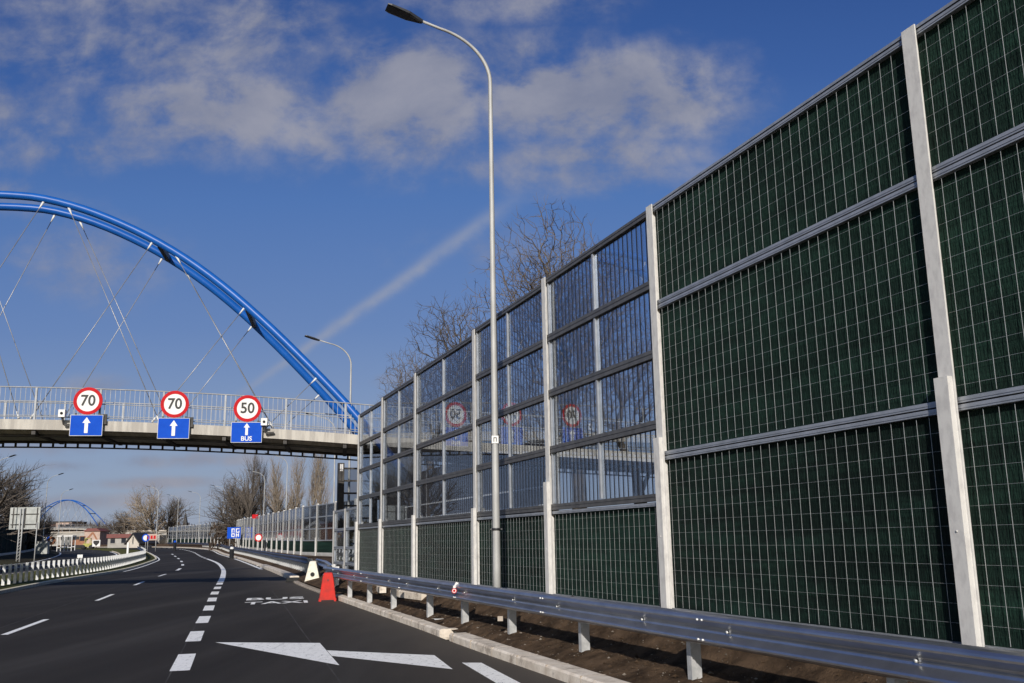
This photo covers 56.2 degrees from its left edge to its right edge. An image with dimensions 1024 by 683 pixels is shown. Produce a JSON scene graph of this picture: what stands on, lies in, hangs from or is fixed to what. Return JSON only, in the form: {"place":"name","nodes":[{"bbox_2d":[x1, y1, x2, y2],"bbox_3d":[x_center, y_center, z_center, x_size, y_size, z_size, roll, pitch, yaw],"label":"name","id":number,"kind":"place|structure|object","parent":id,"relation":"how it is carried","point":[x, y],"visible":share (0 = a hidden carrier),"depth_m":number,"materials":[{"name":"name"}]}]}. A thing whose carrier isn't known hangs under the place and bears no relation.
{"place":"outdoors","nodes":[
{"label":"outdoors","id":0,"kind":"place"},
{"bbox_2d":[0,550,57,565],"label":"bank","id":1,"kind":"structure","parent":0,"point":[25,557],"depth_m":99.00,"materials":[{"name":"green plant"}]},
{"bbox_2d":[0,522,27,552],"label":"noise barrier","id":2,"kind":"object","parent":1,"relation":"on","point":[7,545],"visible":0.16,"depth_m":107.97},
{"bbox_2d":[0,548,34,555],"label":"bank kerb","id":3,"kind":"structure","parent":1,"relation":"on","point":[10,553],"depth_m":104.65,"materials":[{"name":"concrete"}]},
{"bbox_2d":[0,465,34,540],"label":"bare tree","id":4,"kind":"object","parent":1,"relation":"on","point":[14,502],"visible":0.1,"depth_m":115.73,"materials":[{"name":"brown plant"}]},
{"bbox_2d":[9,507,40,561],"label":"direction board","id":5,"kind":"object","parent":1,"relation":"on","point":[21,518],"visible":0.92,"depth_m":90.56,"materials":[{"name":"metal"}]},
{"bbox_2d":[0,467,49,522],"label":"bare tree","id":6,"kind":"object","parent":1,"relation":"on","point":[23,488],"visible":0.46,"depth_m":110.78,"materials":[{"name":"brown plant"}]},
{"bbox_2d":[0,454,54,547],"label":"bare tree","id":7,"kind":"object","parent":1,"relation":"on","point":[6,483],"visible":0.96,"depth_m":98.84,"materials":[{"name":"brown plant"}]},
{"bbox_2d":[26,523,50,550],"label":"thicket","id":8,"kind":"object","parent":1,"relation":"on","point":[29,546],"visible":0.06,"depth_m":133.52,"materials":[{"name":"black plant"}]},
{"bbox_2d":[22,497,58,550],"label":"bare tree","id":9,"kind":"object","parent":1,"relation":"on","point":[28,540],"visible":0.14,"depth_m":121.64,"materials":[{"name":"brown plant"}]},
{"bbox_2d":[35,541,50,553],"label":"control cabinet","id":10,"kind":"object","parent":1,"relation":"on","point":[42,547],"visible":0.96,"depth_m":109.71,"materials":[{"name":"metal"}]},
{"bbox_2d":[30,510,63,545],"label":"bare tree","id":11,"kind":"object","parent":1,"relation":"on","point":[46,530],"visible":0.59,"depth_m":128.30,"materials":[{"name":"brown plant"}]},
{"bbox_2d":[48,537,55,549],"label":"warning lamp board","id":12,"kind":"object","parent":1,"relation":"on","point":[51,547],"visible":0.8,"depth_m":127.39,"materials":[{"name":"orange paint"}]},
{"bbox_2d":[41,473,63,554],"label":"street lamp","id":13,"kind":"object","parent":1,"relation":"on","point":[45,507],"visible":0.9,"depth_m":115.48,"materials":[{"name":"metal"}]},
{"bbox_2d":[56,535,76,550],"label":"shelter","id":14,"kind":"object","parent":1,"relation":"on","point":[67,547],"visible":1,"depth_m":147.15,"materials":[{"name":"white metal"}]},
{"bbox_2d":[0,549,118,574],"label":"opposite road","id":15,"kind":"structure","parent":0,"point":[65,555],"depth_m":125.66,"materials":[{"name":"grey asphalt"}]},
{"bbox_2d":[56,489,71,551],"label":"street lamp","id":16,"kind":"object","parent":15,"relation":"on","point":[59,516],"visible":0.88,"depth_m":157.65,"materials":[{"name":"metal"}]},
{"bbox_2d":[70,532,97,547],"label":"excavator","id":17,"kind":"object","parent":15,"relation":"on","point":[81,541],"visible":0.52,"depth_m":200.32,"materials":[{"name":"metal"}]},
{"bbox_2d":[81,538,94,549],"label":"road roller","id":18,"kind":"object","parent":15,"relation":"on","point":[85,546],"visible":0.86,"depth_m":180.76,"materials":[{"name":"yellow paint"}]},
{"bbox_2d":[0,548,154,589],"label":"median","id":19,"kind":"object","parent":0,"point":[149,557],"visible":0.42,"depth_m":57.43,"materials":[{"name":"green plant"}]},
{"bbox_2d":[0,546,145,584],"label":"guardrail","id":20,"kind":"object","parent":19,"relation":"on","point":[114,561],"visible":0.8,"depth_m":51.02,"materials":[{"name":"metal"}]},
{"bbox_2d":[0,551,156,593],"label":"median kerb","id":21,"kind":"structure","parent":19,"relation":"on","point":[7,590],"depth_m":45.73,"materials":[{"name":"concrete"}]},
{"bbox_2d":[92,540,99,546],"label":"warning sign","id":22,"kind":"object","parent":19,"relation":"on","point":[95,543],"visible":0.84,"depth_m":176.36,"materials":[{"name":"white metal"}]},
{"bbox_2d":[56,543,353,586],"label":"verge","id":23,"kind":"structure","parent":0,"point":[316,582],"depth_m":60.28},
{"bbox_2d":[83,528,108,544],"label":"building","id":24,"kind":"structure","parent":23,"relation":"on","point":[100,534],"depth_m":257.39,"materials":[{"name":"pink paint"}]},
{"bbox_2d":[82,515,115,533],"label":"bare tree","id":25,"kind":"object","parent":23,"relation":"on","point":[100,526],"visible":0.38,"depth_m":264.11,"materials":[{"name":"brown plant"}]},
{"bbox_2d":[106,534,130,547],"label":"building","id":26,"kind":"structure","parent":23,"relation":"on","point":[116,540],"depth_m":210.67,"materials":[{"name":"paint"}]},
{"bbox_2d":[102,510,149,533],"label":"bare tree","id":27,"kind":"object","parent":23,"relation":"on","point":[117,528],"visible":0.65,"depth_m":257.93,"materials":[{"name":"brown plant"}]},
{"bbox_2d":[112,484,166,537],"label":"bare tree","id":28,"kind":"object","parent":23,"relation":"on","point":[149,514],"visible":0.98,"depth_m":234.87,"materials":[{"name":"brown plant"}]},
{"bbox_2d":[124,533,158,547],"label":"house","id":29,"kind":"structure","parent":23,"relation":"on","point":[134,540],"depth_m":201.18,"materials":[{"name":"paint"}]},
{"bbox_2d":[148,486,158,542],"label":"street lamp","id":30,"kind":"object","parent":23,"relation":"on","point":[157,510],"visible":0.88,"depth_m":147.89,"materials":[{"name":"metal"}]},
{"bbox_2d":[167,494,178,545],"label":"street lamp","id":31,"kind":"object","parent":23,"relation":"on","point":[177,519],"visible":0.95,"depth_m":186.98,"materials":[{"name":"metal"}]},
{"bbox_2d":[152,497,198,542],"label":"bare tree","id":32,"kind":"object","parent":23,"relation":"on","point":[173,513],"visible":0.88,"depth_m":246.75,"materials":[{"name":"brown plant"}]},
{"bbox_2d":[189,491,200,542],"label":"street lamp","id":33,"kind":"object","parent":23,"relation":"on","point":[199,518],"visible":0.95,"depth_m":175.20,"materials":[{"name":"metal"}]},
{"bbox_2d":[227,527,240,549],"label":"lane board","id":34,"kind":"object","parent":23,"relation":"on","point":[233,532],"visible":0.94,"depth_m":115.79,"materials":[{"name":"metal"}]},
{"bbox_2d":[197,469,273,533],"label":"bare tree","id":35,"kind":"object","parent":23,"relation":"on","point":[240,506],"visible":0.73,"depth_m":131.25,"materials":[{"name":"brown plant"}]},
{"bbox_2d":[167,543,312,571],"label":"guardrail","id":36,"kind":"object","parent":23,"relation":"on","point":[300,563],"visible":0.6,"depth_m":64.37,"materials":[{"name":"metal"}]},
{"bbox_2d":[209,487,270,526],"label":"bare tree","id":37,"kind":"object","parent":23,"relation":"on","point":[229,510],"visible":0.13,"depth_m":138.21,"materials":[{"name":"brown plant"}]},
{"bbox_2d":[238,451,262,517],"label":"poplar tree","id":38,"kind":"object","parent":23,"relation":"on","point":[249,507],"visible":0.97,"depth_m":129.45,"materials":[{"name":"brown plant"}]},
{"bbox_2d":[252,514,257,548],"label":"red board","id":39,"kind":"object","parent":23,"relation":"on","point":[254,516],"visible":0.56,"depth_m":102.33,"materials":[{"name":"metal"}]},
{"bbox_2d":[248,470,264,514],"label":"street lamp","id":40,"kind":"object","parent":23,"relation":"on","point":[264,489],"visible":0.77,"depth_m":120.73,"materials":[{"name":"metal"}]},
{"bbox_2d":[255,534,262,549],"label":"round sign","id":41,"kind":"object","parent":23,"relation":"on","point":[258,537],"visible":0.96,"depth_m":90.17,"materials":[{"name":"metal"}]},
{"bbox_2d":[167,499,356,555],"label":"noise barrier","id":42,"kind":"object","parent":23,"relation":"on","point":[305,530],"visible":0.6,"depth_m":76.94,"materials":[{"name":"glass"}]},
{"bbox_2d":[252,455,271,515],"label":"poplar tree","id":43,"kind":"object","parent":23,"relation":"on","point":[260,501],"visible":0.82,"depth_m":130.12,"materials":[{"name":"brown plant"}]},
{"bbox_2d":[265,454,288,512],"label":"poplar tree","id":44,"kind":"object","parent":23,"relation":"on","point":[275,493],"visible":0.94,"depth_m":126.10,"materials":[{"name":"brown plant"}]},
{"bbox_2d":[266,453,287,509],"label":"street lamp","id":45,"kind":"object","parent":23,"relation":"on","point":[286,482],"visible":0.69,"depth_m":96.10,"materials":[{"name":"metal"}]},
{"bbox_2d":[208,509,352,549],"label":"thicket","id":46,"kind":"object","parent":23,"relation":"on","point":[226,540],"visible":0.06,"depth_m":139.56,"materials":[{"name":"brown plant"}]},
{"bbox_2d":[262,483,306,513],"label":"bare tree","id":47,"kind":"object","parent":23,"relation":"on","point":[282,509],"visible":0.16,"depth_m":135.00,"materials":[{"name":"brown plant"}]},
{"bbox_2d":[287,452,307,509],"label":"poplar tree","id":48,"kind":"object","parent":23,"relation":"on","point":[297,475],"visible":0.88,"depth_m":125.21,"materials":[{"name":"brown plant"}]},
{"bbox_2d":[306,454,326,505],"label":"poplar tree","id":49,"kind":"object","parent":23,"relation":"on","point":[312,494],"visible":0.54,"depth_m":122.56,"materials":[{"name":"brown plant"}]},
{"bbox_2d":[306,413,335,502],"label":"street lamp","id":50,"kind":"object","parent":23,"relation":"on","point":[334,463],"visible":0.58,"depth_m":67.48,"materials":[{"name":"metal"}]},
{"bbox_2d":[311,454,331,504],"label":"poplar tree","id":51,"kind":"object","parent":23,"relation":"on","point":[320,500],"visible":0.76,"depth_m":120.25,"materials":[{"name":"brown plant"}]},
{"bbox_2d":[304,335,351,538],"bbox_3d":[-8.799,5.353,45.448,2.360,11.372,0.300,4,-13,-23],"label":"street lamp","id":52,"kind":"object","parent":23,"relation":"on","point":[349,461],"visible":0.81,"depth_m":46.16,"materials":[{"name":"metal"}]},
{"bbox_2d":[332,507,356,568],"bbox_3d":[-5.908,7.183,33.986,0.160,2.460,4.470,3,-12,-20],"label":"noise barrier","id":53,"kind":"object","parent":23,"relation":"on","point":[346,563],"visible":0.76,"depth_m":34.00,"materials":[{"name":"metal"}]},
{"bbox_2d":[337,463,376,567],"bbox_3d":[-6.280,7.318,38.793,1.620,4.750,0.260,4,-13,-22],"label":"stair screen","id":54,"kind":"object","parent":23,"relation":"on","point":[341,467],"visible":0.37,"depth_m":38.72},
{"bbox_2d":[376,345,470,469],"bbox_3d":[-5.450,6.365,56.736,6.429,12.745,4.958,-8,-13,29],"label":"bare tree","id":55,"kind":"object","parent":23,"relation":"on","point":[411,394],"visible":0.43,"depth_m":57.22,"materials":[{"name":"brown plant"}]},
{"bbox_2d":[405,291,519,441],"bbox_3d":[-2.683,4.441,52.775,5.766,14.820,7.476,-4,-12,14],"label":"bare tree","id":56,"kind":"object","parent":23,"relation":"on","point":[456,372],"visible":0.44,"depth_m":52.62,"materials":[{"name":"brown plant"}]},
{"bbox_2d":[404,439,544,523],"bbox_3d":[-2.910,8.564,47.722,0.150,5.000,24.000,3,-12,-20],"label":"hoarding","id":57,"kind":"object","parent":23,"relation":"on","point":[529,503],"visible":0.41,"depth_m":43.43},
{"bbox_2d":[464,333,609,479],"bbox_3d":[0.723,4.570,43.147,6.812,10.574,7.769,-7,-13,29],"label":"bare tree","id":58,"kind":"object","parent":23,"relation":"on","point":[529,410],"visible":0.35,"depth_m":43.27,"materials":[{"name":"brown plant"}]},
{"bbox_2d":[460,193,650,508],"bbox_3d":[2.250,1.948,44.412,8.173,16.163,12.047,-5,-12,18],"label":"bare tree","id":59,"kind":"object","parent":23,"relation":"on","point":[546,274],"visible":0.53,"depth_m":43.22,"materials":[{"name":"brown plant"}]},
{"bbox_2d":[556,283,655,503],"bbox_3d":[5.234,3.136,37.949,7.170,11.131,8.178,-7,-13,26],"label":"bare tree","id":60,"kind":"object","parent":23,"relation":"on","point":[622,416],"visible":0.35,"depth_m":37.24,"materials":[{"name":"brown plant"}]},
{"bbox_2d":[0,547,565,682],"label":"road","id":61,"kind":"structure","parent":0,"point":[129,632],"depth_m":17.51,"materials":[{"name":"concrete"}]},
{"bbox_2d":[1,547,261,670],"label":"lane marking","id":62,"kind":"object","parent":61,"relation":"on","point":[182,662],"visible":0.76,"depth_m":20.00,"materials":[{"name":"paint"}]},
{"bbox_2d":[142,534,149,548],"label":"round sign","id":63,"kind":"object","parent":61,"relation":"on","point":[144,538],"visible":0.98,"depth_m":143.17,"materials":[{"name":"metal"}]},
{"bbox_2d":[147,534,156,551],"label":"red board","id":64,"kind":"object","parent":61,"relation":"on","point":[153,536],"visible":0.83,"depth_m":143.16,"materials":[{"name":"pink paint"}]},
{"bbox_2d":[1,581,340,682],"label":"paving seam","id":65,"kind":"object","parent":61,"relation":"on","point":[201,615],"visible":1,"depth_m":18.31,"materials":[{"name":"concrete"}]},
{"bbox_2d":[87,547,260,566],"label":"road kerb","id":66,"kind":"structure","parent":61,"relation":"on","point":[248,560],"depth_m":95.14,"materials":[{"name":"concrete"}]},
{"bbox_2d":[172,541,176,550],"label":"bollard","id":67,"kind":"object","parent":61,"relation":"on","point":[174,545],"visible":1,"depth_m":146.70,"materials":[{"name":"black plastic"}]},
{"bbox_2d":[228,547,234,558],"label":"bollard","id":68,"kind":"object","parent":61,"relation":"on","point":[231,554],"visible":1,"depth_m":91.73,"materials":[{"name":"plastic"}]},
{"bbox_2d":[246,597,301,599],"bbox_3d":[-6.983,7.586,28.294,1.650,0.001,1.191,2,-12,-13],"label":"lane lettering marking","id":69,"kind":"object","parent":61,"relation":"on","point":[273,599],"visible":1,"depth_m":28.16,"materials":[{"name":"paint"}]},
{"bbox_2d":[245,600,307,603],"bbox_3d":[-6.493,7.182,26.374,1.700,0.001,1.095,2,-12,-13],"label":"lane lettering marking","id":70,"kind":"object","parent":61,"relation":"on","point":[305,601],"visible":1,"depth_m":26.48,"materials":[{"name":"paint"}]},
{"bbox_2d":[261,564,298,577],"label":"road kerb","id":71,"kind":"structure","parent":61,"relation":"on","point":[282,573],"depth_m":49.94,"materials":[{"name":"concrete"}]},
{"bbox_2d":[286,577,298,581],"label":"rubber block","id":72,"kind":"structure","parent":61,"relation":"on","point":[292,579],"depth_m":39.91,"materials":[{"name":"rubber"}]},
{"bbox_2d":[293,580,320,592],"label":"road kerb","id":73,"kind":"structure","parent":61,"relation":"on","point":[307,586],"depth_m":34.58,"materials":[{"name":"grey concrete"}]},
{"bbox_2d":[304,561,320,582],"bbox_3d":[-7.890,9.149,38.054,0.640,0.840,1.012,1,-12,-8],"label":"plastic barrier","id":74,"kind":"object","parent":73,"relation":"on","point":[313,571],"visible":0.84,"depth_m":37.59,"materials":[{"name":"plastic"}]},
{"bbox_2d":[319,572,336,601],"bbox_3d":[-5.150,6.857,26.800,0.490,0.770,0.562,1,-12,-10],"label":"plastic barrier","id":75,"kind":"object","parent":61,"relation":"on","point":[327,592],"visible":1,"depth_m":26.54,"materials":[{"name":"plastic"}]},
{"bbox_2d":[216,642,451,668],"bbox_3d":[-2.573,4.607,14.221,1.509,0.001,5.679,8,-15,-38],"label":"lane change arrow marking","id":76,"kind":"object","parent":61,"relation":"on","point":[315,651],"visible":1,"depth_m":13.87,"materials":[{"name":"paint"}]},
{"bbox_2d":[336,594,448,639],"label":"road kerb","id":77,"kind":"structure","parent":61,"relation":"on","point":[432,628],"depth_m":19.56,"materials":[{"name":"concrete"}]},
{"bbox_2d":[442,628,458,637],"bbox_3d":[-0.694,4.957,16.318,1.000,0.145,0.180,-2,-12,4],"label":"kerb stone","id":78,"kind":"object","parent":77,"relation":"on","point":[447,631],"visible":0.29,"depth_m":16.26,"materials":[{"name":"concrete"}]},
{"bbox_2d":[463,663,519,682],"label":"edge marking","id":79,"kind":"object","parent":61,"relation":"on","point":[492,674],"visible":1,"depth_m":11.64,"materials":[{"name":"paint"}]},
{"bbox_2d":[449,632,629,682],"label":"road kerb","id":80,"kind":"structure","parent":61,"relation":"on","point":[563,672],"depth_m":12.00,"materials":[{"name":"concrete"}]},
{"bbox_2d":[337,595,604,682],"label":"kerb joint","id":81,"kind":"object","parent":80,"relation":"on","point":[471,640],"visible":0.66,"depth_m":14.38,"materials":[{"name":"grey concrete"}]},
{"bbox_2d":[0,0,951,529],"label":"sky","id":82,"kind":"structure","parent":0,"point":[327,161],"materials":[{"name":"blue"}]},
{"bbox_2d":[318,579,914,682],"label":"verge","id":83,"kind":"structure","parent":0,"point":[782,669],"depth_m":11.37,"materials":[{"name":"brown gravel"}]},
{"bbox_2d":[376,586,385,592],"bbox_3d":[-3.441,6.498,25.204,0.200,0.170,1.200,1,-12,-10],"label":"kerb stone","id":84,"kind":"object","parent":83,"relation":"on","point":[380,589],"visible":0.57,"depth_m":24.63,"materials":[{"name":"concrete"}]},
{"bbox_2d":[390,589,426,599],"bbox_3d":[-2.386,5.870,22.249,0.200,0.170,2.100,5,-13,-26],"label":"kerb stone","id":85,"kind":"object","parent":83,"relation":"on","point":[409,595],"visible":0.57,"depth_m":21.93,"materials":[{"name":"concrete"}]},
{"bbox_2d":[385,3,501,587],"bbox_3d":[-1.287,-0.809,17.800,2.241,11.498,0.300,3,-12,-20],"label":"street lamp","id":86,"kind":"object","parent":83,"relation":"on","point":[400,12],"visible":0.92,"depth_m":18.02,"materials":[{"name":"metal"}]},
{"bbox_2d":[315,559,1023,682],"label":"guardrail","id":87,"kind":"object","parent":83,"relation":"on","point":[894,659],"visible":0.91,"depth_m":8.44,"materials":[{"name":"metal"}]},
{"bbox_2d":[354,0,1023,651],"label":"noise barrier","id":88,"kind":"object","parent":83,"relation":"on","point":[832,286],"visible":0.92,"depth_m":10.05,"materials":[{"name":"metal"}]},
{"bbox_3d":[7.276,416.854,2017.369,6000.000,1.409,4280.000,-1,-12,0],"label":"ground","id":89,"kind":"structure","parent":0,"visible":0},
{"bbox_2d":[55,521,85,531],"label":"building","id":90,"kind":"structure","parent":89,"relation":"on","point":[66,523],"depth_m":295.24,"materials":[{"name":"pink paint"}]},
{"bbox_2d":[43,500,111,530],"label":"footbridge","id":91,"kind":"object","parent":89,"relation":"on","point":[71,529],"visible":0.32,"depth_m":282.09,"materials":[{"name":"metal"}]},
{"bbox_2d":[50,525,205,547],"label":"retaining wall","id":92,"kind":"structure","parent":89,"relation":"on","point":[160,539],"depth_m":270.61,"materials":[{"name":"concrete"}]},
{"bbox_2d":[52,519,377,531],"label":"woodland","id":93,"kind":"object","parent":89,"relation":"on","point":[76,524],"visible":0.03,"depth_m":292.10,"materials":[{"name":"brown plant"}]},
{"bbox_2d":[0,191,656,524],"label":"footbridge","id":94,"kind":"object","parent":89,"relation":"on","point":[54,431],"visible":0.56,"depth_m":33.91,"materials":[{"name":"metal"}]},
{"bbox_2d":[58,409,69,425],"bbox_3d":[-14.517,2.483,31.180,0.428,0.510,0.290,1,-12,-10],"label":"camera box","id":95,"kind":"object","parent":94,"relation":"attached to","point":[62,414],"visible":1,"depth_m":31.09,"materials":[{"name":"white metal"}]},
{"bbox_2d":[69,387,106,435],"bbox_3d":[-13.878,2.306,31.456,1.105,1.602,0.146,1,-12,-10],"label":"lane sign","id":96,"kind":"object","parent":94,"relation":"attached to","point":[87,401],"visible":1,"depth_m":31.37,"materials":[{"name":"metal"}]},
{"bbox_2d":[157,391,193,438],"bbox_3d":[-11.187,2.443,31.902,1.105,1.602,0.146,1,-12,-10],"label":"lane sign","id":97,"kind":"object","parent":94,"relation":"attached to","point":[174,405],"visible":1,"depth_m":31.82,"materials":[{"name":"metal"}]},
{"bbox_2d":[231,395,265,442],"bbox_3d":[-8.869,2.612,32.276,1.105,1.602,0.146,1,-12,-10],"label":"lane sign","id":98,"kind":"object","parent":94,"relation":"attached to","point":[247,409],"visible":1,"depth_m":32.19,"materials":[{"name":"metal"}]},
{"bbox_2d":[261,418,273,433],"bbox_3d":[-8.217,2.847,32.215,0.428,0.510,0.290,1,-12,-10],"label":"camera box","id":99,"kind":"object","parent":94,"relation":"attached to","point":[264,422],"visible":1,"depth_m":32.14,"materials":[{"name":"white metal"}]}
]}

